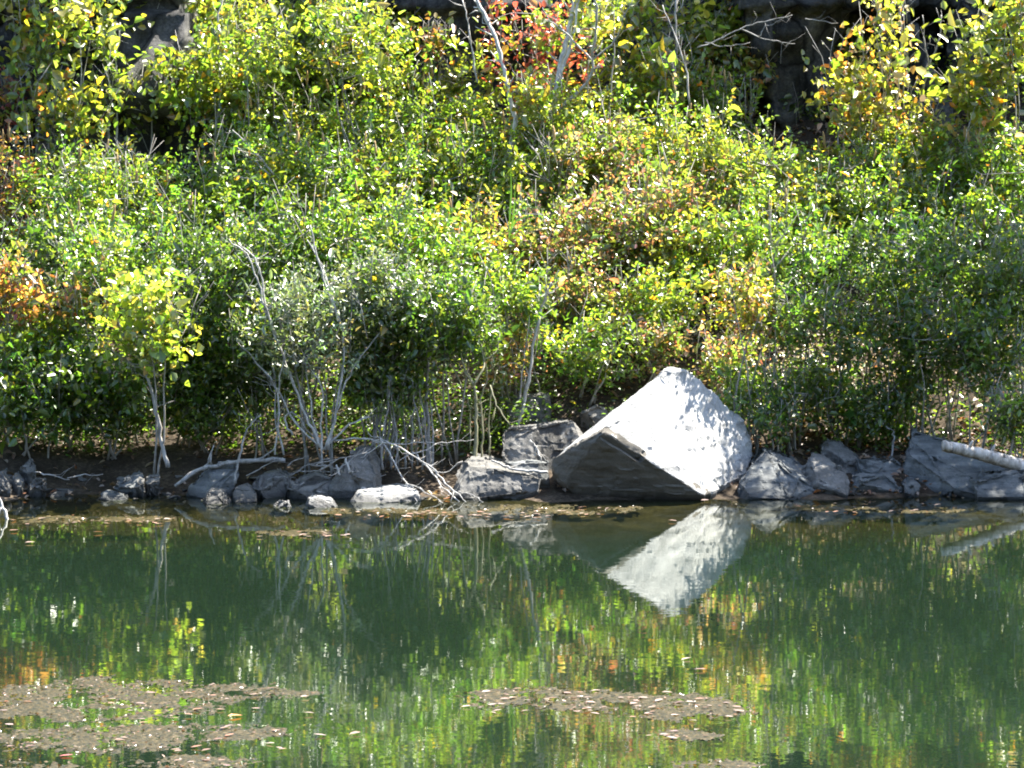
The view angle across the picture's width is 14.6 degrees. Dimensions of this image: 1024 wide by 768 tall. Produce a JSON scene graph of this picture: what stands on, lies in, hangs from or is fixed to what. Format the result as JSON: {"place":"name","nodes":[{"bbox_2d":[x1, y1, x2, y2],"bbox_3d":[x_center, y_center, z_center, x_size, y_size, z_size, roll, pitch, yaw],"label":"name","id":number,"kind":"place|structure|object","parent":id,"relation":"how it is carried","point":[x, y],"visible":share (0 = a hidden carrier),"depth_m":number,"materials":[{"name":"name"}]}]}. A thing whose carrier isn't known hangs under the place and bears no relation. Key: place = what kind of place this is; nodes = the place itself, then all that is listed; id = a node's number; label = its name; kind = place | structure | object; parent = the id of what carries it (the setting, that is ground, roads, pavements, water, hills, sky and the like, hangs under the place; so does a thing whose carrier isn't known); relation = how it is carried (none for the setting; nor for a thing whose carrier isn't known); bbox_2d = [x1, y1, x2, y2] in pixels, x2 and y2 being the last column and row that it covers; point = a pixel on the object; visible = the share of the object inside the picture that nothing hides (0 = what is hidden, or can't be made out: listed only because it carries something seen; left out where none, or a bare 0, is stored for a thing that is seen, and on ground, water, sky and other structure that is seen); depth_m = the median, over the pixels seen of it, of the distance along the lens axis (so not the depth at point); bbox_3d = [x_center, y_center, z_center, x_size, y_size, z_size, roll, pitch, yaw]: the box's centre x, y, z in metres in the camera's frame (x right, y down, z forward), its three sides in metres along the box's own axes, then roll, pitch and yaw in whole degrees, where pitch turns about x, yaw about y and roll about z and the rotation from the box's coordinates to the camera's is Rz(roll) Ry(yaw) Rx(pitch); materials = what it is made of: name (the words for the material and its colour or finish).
{"place":"outdoors","nodes":[
{"label":"outdoors","id":0,"kind":"place"},
{"bbox_2d":[0,494,1023,767],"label":"water","id":1,"kind":"structure","parent":0,"point":[860,648],"depth_m":19.58,"materials":[{"name":"green liquid"}]},
{"bbox_2d":[0,720,296,755],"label":"algae mat","id":2,"kind":"object","parent":1,"relation":"on","point":[81,738],"visible":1,"depth_m":16.82,"materials":[{"name":"brown plant"}]},
{"bbox_2d":[0,674,322,722],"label":"algae mat","id":3,"kind":"object","parent":1,"relation":"on","point":[41,703],"visible":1,"depth_m":17.78,"materials":[{"name":"brown plant"}]},
{"bbox_2d":[456,686,758,723],"bbox_3d":[0.400,1.406,17.635,1.488,0.024,0.886,2,6,24],"label":"algae mat","id":4,"kind":"object","parent":1,"relation":"on","point":[719,707],"visible":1,"depth_m":17.65,"materials":[{"name":"brown plant"}]},
{"bbox_2d":[0,48,1023,530],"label":"ground","id":5,"kind":"structure","parent":0,"point":[124,464],"depth_m":25.89,"materials":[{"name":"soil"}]},
{"bbox_2d":[0,115,52,260],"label":"shrub","id":6,"kind":"object","parent":5,"relation":"on","point":[11,173],"visible":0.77,"depth_m":27.67,"materials":[{"name":"green plant"}]},
{"bbox_2d":[0,236,58,440],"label":"shrub","id":7,"kind":"object","parent":5,"relation":"on","point":[12,268],"visible":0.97,"depth_m":25.84,"materials":[{"name":"orange plant"}]},
{"bbox_2d":[0,281,98,443],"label":"shrub","id":8,"kind":"object","parent":5,"relation":"on","point":[56,328],"visible":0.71,"depth_m":25.88,"materials":[{"name":"green plant"}]},
{"bbox_2d":[0,319,107,458],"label":"shrub","id":9,"kind":"object","parent":5,"relation":"on","point":[19,379],"visible":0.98,"depth_m":25.66,"materials":[{"name":"green plant"}]},
{"bbox_2d":[0,0,110,185],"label":"birch sapling","id":10,"kind":"object","parent":5,"relation":"on","point":[27,45],"visible":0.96,"depth_m":28.19,"materials":[{"name":"green plant"}]},
{"bbox_2d":[0,185,132,330],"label":"shrub","id":11,"kind":"object","parent":5,"relation":"on","point":[41,248],"visible":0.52,"depth_m":27.05,"materials":[{"name":"green plant"}]},
{"bbox_2d":[0,37,134,176],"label":"birch sapling","id":12,"kind":"object","parent":5,"relation":"on","point":[57,108],"visible":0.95,"depth_m":28.14,"materials":[{"name":"green plant"}]},
{"bbox_2d":[17,257,117,451],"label":"shrub","id":13,"kind":"object","parent":5,"relation":"on","point":[71,296],"visible":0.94,"depth_m":25.84,"materials":[{"name":"green plant"}]},
{"bbox_2d":[14,0,146,173],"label":"birch sapling","id":14,"kind":"object","parent":5,"relation":"on","point":[109,33],"visible":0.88,"depth_m":28.23,"materials":[{"name":"yellow plant"}]},
{"bbox_2d":[4,108,160,273],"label":"shrub","id":15,"kind":"object","parent":5,"relation":"on","point":[102,180],"visible":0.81,"depth_m":27.55,"materials":[{"name":"green plant"}]},
{"bbox_2d":[46,202,187,446],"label":"shrub","id":16,"kind":"object","parent":5,"relation":"on","point":[110,246],"visible":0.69,"depth_m":25.97,"materials":[{"name":"green plant"}]},
{"bbox_2d":[52,317,184,459],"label":"shrub","id":17,"kind":"object","parent":5,"relation":"on","point":[110,389],"visible":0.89,"depth_m":25.69,"materials":[{"name":"green plant"}]},
{"bbox_2d":[39,154,221,275],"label":"shrub","id":18,"kind":"object","parent":5,"relation":"on","point":[147,214],"visible":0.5,"depth_m":27.48,"materials":[{"name":"green plant"}]},
{"bbox_2d":[72,245,214,474],"bbox_3d":[-2.332,-0.090,25.402,0.914,1.569,0.753,0,5,0],"label":"maple sapling","id":19,"kind":"object","parent":5,"relation":"on","point":[154,348],"visible":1,"depth_m":25.32,"materials":[{"name":"yellow plant"}]},
{"bbox_2d":[84,34,230,189],"bbox_3d":[-2.550,-1.892,28.581,1.093,1.208,0.816,2,6,25],"label":"birch sapling","id":20,"kind":"object","parent":5,"relation":"on","point":[172,99],"visible":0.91,"depth_m":28.40,"materials":[{"name":"yellow plant"}]},
{"bbox_2d":[129,272,238,448],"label":"shrub","id":21,"kind":"object","parent":5,"relation":"on","point":[209,339],"visible":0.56,"depth_m":25.85,"materials":[{"name":"green plant"}]},
{"bbox_2d":[118,121,277,275],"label":"shrub","id":22,"kind":"object","parent":5,"relation":"on","point":[200,188],"visible":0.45,"depth_m":27.84,"materials":[{"name":"green plant"}]},
{"bbox_2d":[144,338,277,454],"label":"shrub","id":23,"kind":"object","parent":5,"relation":"on","point":[202,410],"visible":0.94,"depth_m":25.83,"materials":[{"name":"green plant"}]},
{"bbox_2d":[115,178,313,441],"bbox_3d":[-2.027,-0.461,26.066,1.144,1.759,1.044,-3,6,-33],"label":"shrub","id":24,"kind":"object","parent":5,"relation":"on","point":[194,247],"visible":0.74,"depth_m":25.94,"materials":[{"name":"green plant"}]},
{"bbox_2d":[159,0,309,165],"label":"birch sapling","id":25,"kind":"object","parent":5,"relation":"on","point":[233,92],"visible":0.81,"depth_m":28.50,"materials":[{"name":"green plant"}]},
{"bbox_2d":[182,91,321,200],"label":"shrub","id":26,"kind":"object","parent":5,"relation":"on","point":[239,125],"visible":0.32,"depth_m":28.31,"materials":[{"name":"green plant"}]},
{"bbox_2d":[214,0,299,163],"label":"sapling","id":27,"kind":"object","parent":5,"relation":"on","point":[281,38],"visible":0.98,"depth_m":28.16,"materials":[{"name":"green plant"}]},
{"bbox_2d":[176,116,364,251],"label":"shrub","id":28,"kind":"object","parent":5,"relation":"on","point":[275,163],"visible":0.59,"depth_m":27.78,"materials":[{"name":"green plant"}]},
{"bbox_2d":[212,267,331,457],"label":"shrub","id":29,"kind":"object","parent":5,"relation":"on","point":[246,374],"visible":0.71,"depth_m":25.70,"materials":[{"name":"green plant"}]},
{"bbox_2d":[208,175,373,431],"bbox_3d":[-1.480,-0.523,26.178,0.980,1.690,0.905,-5,7,-43],"label":"shrub","id":30,"kind":"object","parent":5,"relation":"on","point":[283,226],"visible":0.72,"depth_m":26.08,"materials":[{"name":"green plant"}]},
{"bbox_2d":[213,69,378,195],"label":"shrub","id":31,"kind":"object","parent":5,"relation":"on","point":[321,120],"visible":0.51,"depth_m":28.42,"materials":[{"name":"green plant"}]},
{"bbox_2d":[228,1,369,130],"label":"shrub","id":32,"kind":"object","parent":5,"relation":"on","point":[302,40],"visible":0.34,"depth_m":28.91,"materials":[{"name":"green plant"}]},
{"bbox_2d":[223,225,391,478],"bbox_3d":[-1.298,-0.205,25.584,1.096,1.647,1.101,0,5,0],"label":"willow bush","id":33,"kind":"object","parent":5,"relation":"on","point":[299,293],"visible":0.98,"depth_m":25.44,"materials":[{"name":"green plant"}]},
{"bbox_2d":[243,115,422,261],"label":"shrub","id":34,"kind":"object","parent":5,"relation":"on","point":[351,172],"visible":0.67,"depth_m":27.69,"materials":[{"name":"green plant"}]},
{"bbox_2d":[279,170,417,436],"bbox_3d":[-1.103,-0.507,26.152,0.979,1.798,0.986,0,5,0],"label":"shrub","id":35,"kind":"object","parent":5,"relation":"on","point":[364,222],"visible":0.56,"depth_m":26.01,"materials":[{"name":"green plant"}]},
{"bbox_2d":[283,0,423,216],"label":"sapling","id":36,"kind":"object","parent":5,"relation":"on","point":[340,36],"visible":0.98,"depth_m":28.11,"materials":[{"name":"yellow plant"}]},
{"bbox_2d":[282,77,457,198],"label":"shrub","id":37,"kind":"object","parent":5,"relation":"on","point":[371,111],"visible":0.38,"depth_m":28.41,"materials":[{"name":"green plant"}]},
{"bbox_2d":[315,227,446,468],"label":"willow bush","id":38,"kind":"object","parent":5,"relation":"on","point":[370,289],"visible":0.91,"depth_m":25.52,"materials":[{"name":"green plant"}]},
{"bbox_2d":[304,36,466,129],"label":"shrub","id":39,"kind":"object","parent":5,"relation":"on","point":[405,72],"visible":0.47,"depth_m":28.73,"materials":[{"name":"green plant"}]},
{"bbox_2d":[306,230,470,461],"bbox_3d":[-0.754,-0.222,25.651,0.919,1.540,0.775,4,6,37],"label":"shrub","id":40,"kind":"object","parent":5,"relation":"on","point":[409,317],"visible":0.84,"depth_m":25.52,"materials":[{"name":"green plant"}]},
{"bbox_2d":[327,320,451,462],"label":"shrub","id":41,"kind":"object","parent":5,"relation":"on","point":[395,368],"visible":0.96,"depth_m":25.61,"materials":[{"name":"green plant"}]},
{"bbox_2d":[334,87,480,236],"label":"shrub","id":42,"kind":"object","parent":5,"relation":"on","point":[400,144],"visible":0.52,"depth_m":27.94,"materials":[{"name":"green plant"}]},
{"bbox_2d":[355,174,522,438],"bbox_3d":[-0.477,-0.514,26.275,1.104,1.741,0.954,0,5,0],"label":"shrub","id":43,"kind":"object","parent":5,"relation":"on","point":[413,242],"visible":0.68,"depth_m":26.08,"materials":[{"name":"green plant"}]},
{"bbox_2d":[370,44,517,204],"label":"shrub","id":44,"kind":"object","parent":5,"relation":"on","point":[457,103],"visible":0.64,"depth_m":28.31,"materials":[{"name":"green plant"}]},
{"bbox_2d":[395,251,519,466],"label":"shrub","id":45,"kind":"object","parent":5,"relation":"on","point":[470,309],"visible":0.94,"depth_m":25.68,"materials":[{"name":"green plant"}]},
{"bbox_2d":[414,0,517,181],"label":"maple sapling","id":46,"kind":"object","parent":5,"relation":"on","point":[460,72],"visible":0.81,"depth_m":28.64,"materials":[{"name":"green plant"}]},
{"bbox_2d":[407,117,543,240],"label":"shrub","id":47,"kind":"object","parent":5,"relation":"on","point":[459,172],"visible":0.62,"depth_m":27.89,"materials":[{"name":"green plant"}]},
{"bbox_2d":[450,453,540,499],"bbox_3d":[-0.106,0.641,25.470,0.581,0.354,0.709,0,5,0],"label":"rock","id":48,"kind":"object","parent":5,"relation":"on","point":[484,477],"visible":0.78,"depth_m":25.21,"materials":[{"name":"grey stone"}]},
{"bbox_2d":[0,19,1023,457],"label":"undergrowth","id":49,"kind":"object","parent":5,"relation":"on","point":[454,421],"visible":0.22,"depth_m":26.31,"materials":[{"name":"green plant"}]},
{"bbox_2d":[463,237,562,416],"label":"shrub","id":50,"kind":"object","parent":5,"relation":"on","point":[525,298],"visible":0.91,"depth_m":26.19,"materials":[{"name":"green plant"}]},
{"bbox_2d":[472,311,561,418],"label":"shrub","id":51,"kind":"object","parent":5,"relation":"on","point":[502,375],"visible":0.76,"depth_m":26.23,"materials":[{"name":"green plant"}]},
{"bbox_2d":[466,114,594,248],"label":"shrub","id":52,"kind":"object","parent":5,"relation":"on","point":[534,163],"visible":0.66,"depth_m":27.71,"materials":[{"name":"green plant"}]},
{"bbox_2d":[501,419,582,469],"bbox_3d":[0.207,0.413,25.853,0.554,0.376,0.643,0,5,0],"label":"rock","id":53,"kind":"object","parent":5,"relation":"on","point":[553,439],"visible":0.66,"depth_m":25.67,"materials":[{"name":"grey stone"}]},
{"bbox_2d":[481,179,622,320],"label":"shrub","id":54,"kind":"object","parent":5,"relation":"on","point":[542,247],"visible":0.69,"depth_m":27.09,"materials":[{"name":"green plant"}]},
{"bbox_2d":[473,0,632,194],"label":"red maple","id":55,"kind":"object","parent":5,"relation":"on","point":[547,25],"visible":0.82,"depth_m":28.40,"materials":[{"name":"green plant"}]},
{"bbox_2d":[480,67,645,199],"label":"shrub","id":56,"kind":"object","parent":5,"relation":"on","point":[567,114],"visible":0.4,"depth_m":28.09,"materials":[{"name":"green plant"}]},
{"bbox_2d":[534,234,640,357],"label":"shrub","id":57,"kind":"object","parent":5,"relation":"on","point":[577,287],"visible":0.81,"depth_m":26.70,"materials":[{"name":"green plant"}]},
{"bbox_2d":[528,298,658,406],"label":"shrub","id":58,"kind":"object","parent":5,"relation":"on","point":[577,346],"visible":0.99,"depth_m":26.27,"materials":[{"name":"green plant"}]},
{"bbox_2d":[526,112,677,233],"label":"shrub","id":59,"kind":"object","parent":5,"relation":"on","point":[612,148],"visible":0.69,"depth_m":27.76,"materials":[{"name":"green plant"}]},
{"bbox_2d":[542,160,698,302],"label":"shrub","id":60,"kind":"object","parent":5,"relation":"on","point":[629,242],"visible":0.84,"depth_m":27.10,"materials":[{"name":"green plant"}]},
{"bbox_2d":[567,0,683,115],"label":"birch sapling","id":61,"kind":"object","parent":5,"relation":"on","point":[630,18],"visible":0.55,"depth_m":28.97,"materials":[{"name":"green plant"}]},
{"bbox_2d":[552,39,713,157],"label":"shrub","id":62,"kind":"object","parent":5,"relation":"on","point":[616,93],"visible":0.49,"depth_m":28.47,"materials":[{"name":"green plant"}]},
{"bbox_2d":[593,7,705,126],"bbox_3d":[1.043,-2.095,28.626,0.734,1.206,0.860,3,6,32],"label":"birch sapling","id":63,"kind":"object","parent":5,"relation":"on","point":[657,80],"visible":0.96,"depth_m":28.54,"materials":[{"name":"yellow plant"}]},
{"bbox_2d":[551,367,751,502],"bbox_3d":[0.897,0.348,25.574,1.301,0.915,1.232,0,5,0],"label":"boulder","id":64,"kind":"object","parent":5,"relation":"on","point":[671,433],"visible":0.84,"depth_m":25.17,"materials":[{"name":"stone"}]},
{"bbox_2d":[622,301,695,382],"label":"shrub","id":65,"kind":"object","parent":5,"relation":"on","point":[676,338],"visible":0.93,"depth_m":26.36,"materials":[{"name":"green plant"}]},
{"bbox_2d":[611,252,708,361],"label":"shrub","id":66,"kind":"object","parent":5,"relation":"on","point":[644,304],"visible":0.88,"depth_m":26.64,"materials":[{"name":"green plant"}]},
{"bbox_2d":[579,144,745,274],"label":"shrub","id":67,"kind":"object","parent":5,"relation":"on","point":[659,165],"visible":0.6,"depth_m":27.46,"materials":[{"name":"green plant"}]},
{"bbox_2d":[581,89,751,221],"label":"shrub","id":68,"kind":"object","parent":5,"relation":"on","point":[666,135],"visible":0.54,"depth_m":27.90,"materials":[{"name":"green plant"}]},
{"bbox_2d":[604,165,764,310],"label":"shrub","id":69,"kind":"object","parent":5,"relation":"on","point":[676,262],"visible":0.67,"depth_m":27.16,"materials":[{"name":"green plant"}]},
{"bbox_2d":[676,54,771,165],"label":"shrub","id":70,"kind":"object","parent":5,"relation":"on","point":[730,87],"visible":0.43,"depth_m":28.66,"materials":[{"name":"green plant"}]},
{"bbox_2d":[653,88,800,264],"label":"shrub","id":71,"kind":"object","parent":5,"relation":"on","point":[710,152],"visible":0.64,"depth_m":27.71,"materials":[{"name":"green plant"}]},
{"bbox_2d":[626,0,834,107],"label":"birch sapling","id":72,"kind":"object","parent":5,"relation":"on","point":[708,21],"visible":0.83,"depth_m":29.07,"materials":[{"name":"green plant"}]},
{"bbox_2d":[694,246,797,452],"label":"shrub","id":73,"kind":"object","parent":5,"relation":"on","point":[753,300],"visible":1,"depth_m":25.84,"materials":[{"name":"yellow plant"}]},
{"bbox_2d":[664,175,845,319],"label":"shrub","id":74,"kind":"object","parent":5,"relation":"on","point":[740,246],"visible":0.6,"depth_m":27.05,"materials":[{"name":"green plant"}]},
{"bbox_2d":[724,375,811,458],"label":"shrub","id":75,"kind":"object","parent":5,"relation":"on","point":[761,420],"visible":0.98,"depth_m":25.78,"materials":[{"name":"green plant"}]},
{"bbox_2d":[737,447,815,502],"bbox_3d":[1.682,0.620,25.566,0.546,0.406,0.917,0,5,0],"label":"rock","id":76,"kind":"object","parent":5,"relation":"on","point":[773,474],"visible":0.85,"depth_m":25.29,"materials":[{"name":"grey stone"}]},
{"bbox_2d":[737,267,839,448],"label":"shrub","id":77,"kind":"object","parent":5,"relation":"on","point":[800,330],"visible":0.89,"depth_m":25.98,"materials":[{"name":"green plant"}]},
{"bbox_2d":[716,135,878,276],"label":"shrub","id":78,"kind":"object","parent":5,"relation":"on","point":[801,198],"visible":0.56,"depth_m":27.54,"materials":[{"name":"green plant"}]},
{"bbox_2d":[754,325,859,456],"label":"shrub","id":79,"kind":"object","parent":5,"relation":"on","point":[796,386],"visible":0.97,"depth_m":25.88,"materials":[{"name":"green plant"}]},
{"bbox_2d":[756,175,912,429],"bbox_3d":[2.094,-0.525,26.183,1.031,1.679,0.707,0,5,0],"label":"shrub","id":80,"kind":"object","parent":5,"relation":"on","point":[806,248],"visible":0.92,"depth_m":26.12,"materials":[{"name":"green plant"}]},
{"bbox_2d":[806,364,895,447],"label":"shrub","id":81,"kind":"object","parent":5,"relation":"on","point":[849,414],"visible":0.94,"depth_m":25.98,"materials":[{"name":"green plant"}]},
{"bbox_2d":[779,136,933,264],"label":"shrub","id":82,"kind":"object","parent":5,"relation":"on","point":[858,210],"visible":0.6,"depth_m":27.62,"materials":[{"name":"green plant"}]},
{"bbox_2d":[809,262,914,447],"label":"shrub","id":83,"kind":"object","parent":5,"relation":"on","point":[862,326],"visible":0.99,"depth_m":25.95,"materials":[{"name":"green plant"}]},
{"bbox_2d":[792,106,945,231],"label":"shrub","id":84,"kind":"object","parent":5,"relation":"on","point":[861,141],"visible":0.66,"depth_m":28.00,"materials":[{"name":"green plant"}]},
{"bbox_2d":[794,0,958,200],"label":"birch sapling","id":85,"kind":"object","parent":5,"relation":"on","point":[872,80],"visible":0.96,"depth_m":28.12,"materials":[{"name":"yellow plant"}]},
{"bbox_2d":[834,371,929,446],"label":"shrub","id":86,"kind":"object","parent":5,"relation":"on","point":[894,404],"visible":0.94,"depth_m":26.01,"materials":[{"name":"green plant"}]},
{"bbox_2d":[822,200,971,437],"bbox_3d":[2.531,-0.417,26.142,0.974,1.569,0.883,0,5,0],"label":"shrub","id":87,"kind":"object","parent":5,"relation":"on","point":[923,252],"visible":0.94,"depth_m":26.05,"materials":[{"name":"green plant"}]},
{"bbox_2d":[856,337,962,446],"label":"shrub","id":88,"kind":"object","parent":5,"relation":"on","point":[912,378],"visible":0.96,"depth_m":26.04,"materials":[{"name":"green plant"}]},
{"bbox_2d":[869,269,981,436],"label":"shrub","id":89,"kind":"object","parent":5,"relation":"on","point":[908,341],"visible":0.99,"depth_m":25.91,"materials":[{"name":"green plant"}]},
{"bbox_2d":[838,141,1017,287],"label":"shrub","id":90,"kind":"object","parent":5,"relation":"on","point":[935,210],"visible":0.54,"depth_m":27.57,"materials":[{"name":"green plant"}]},
{"bbox_2d":[876,113,1016,209],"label":"shrub","id":91,"kind":"object","parent":5,"relation":"on","point":[945,156],"visible":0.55,"depth_m":27.99,"materials":[{"name":"green plant"}]},
{"bbox_2d":[881,186,1023,440],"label":"shrub","id":92,"kind":"object","parent":5,"relation":"on","point":[966,256],"visible":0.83,"depth_m":26.06,"materials":[{"name":"green plant"}]},
{"bbox_2d":[903,428,1005,497],"bbox_3d":[2.917,0.547,25.768,0.847,0.486,1.241,0,5,0],"label":"rock","id":93,"kind":"object","parent":5,"relation":"on","point":[943,472],"visible":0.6,"depth_m":25.53,"materials":[{"name":"grey stone"}]},
{"bbox_2d":[915,0,1023,210],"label":"birch sapling","id":94,"kind":"object","parent":5,"relation":"on","point":[995,60],"visible":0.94,"depth_m":28.04,"materials":[{"name":"yellow plant"}]},
{"bbox_2d":[923,278,1023,449],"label":"shrub","id":95,"kind":"object","parent":5,"relation":"on","point":[989,336],"visible":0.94,"depth_m":25.81,"materials":[{"name":"green plant"}]},
{"bbox_2d":[930,143,1023,271],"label":"shrub","id":96,"kind":"object","parent":5,"relation":"on","point":[964,190],"visible":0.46,"depth_m":27.70,"materials":[{"name":"green plant"}]},
{"bbox_2d":[934,108,1023,242],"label":"shrub","id":97,"kind":"object","parent":5,"relation":"on","point":[1011,157],"visible":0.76,"depth_m":27.84,"materials":[{"name":"green plant"}]},
{"bbox_2d":[961,197,1023,445],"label":"shrub","id":98,"kind":"object","parent":5,"relation":"on","point":[1019,302],"visible":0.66,"depth_m":26.01,"materials":[{"name":"green plant"}]},
{"bbox_2d":[966,0,1023,214],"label":"birch sapling","id":99,"kind":"object","parent":5,"relation":"on","point":[1015,26],"visible":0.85,"depth_m":28.11,"materials":[{"name":"yellow plant"}]},
{"bbox_2d":[971,366,1023,458],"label":"shrub","id":100,"kind":"object","parent":5,"relation":"on","point":[1008,406],"visible":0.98,"depth_m":25.54,"materials":[{"name":"green plant"}]},
{"bbox_2d":[0,0,1023,201],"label":"cliff","id":101,"kind":"structure","parent":0,"point":[169,17],"depth_m":29.12,"materials":[{"name":"grey stone"}]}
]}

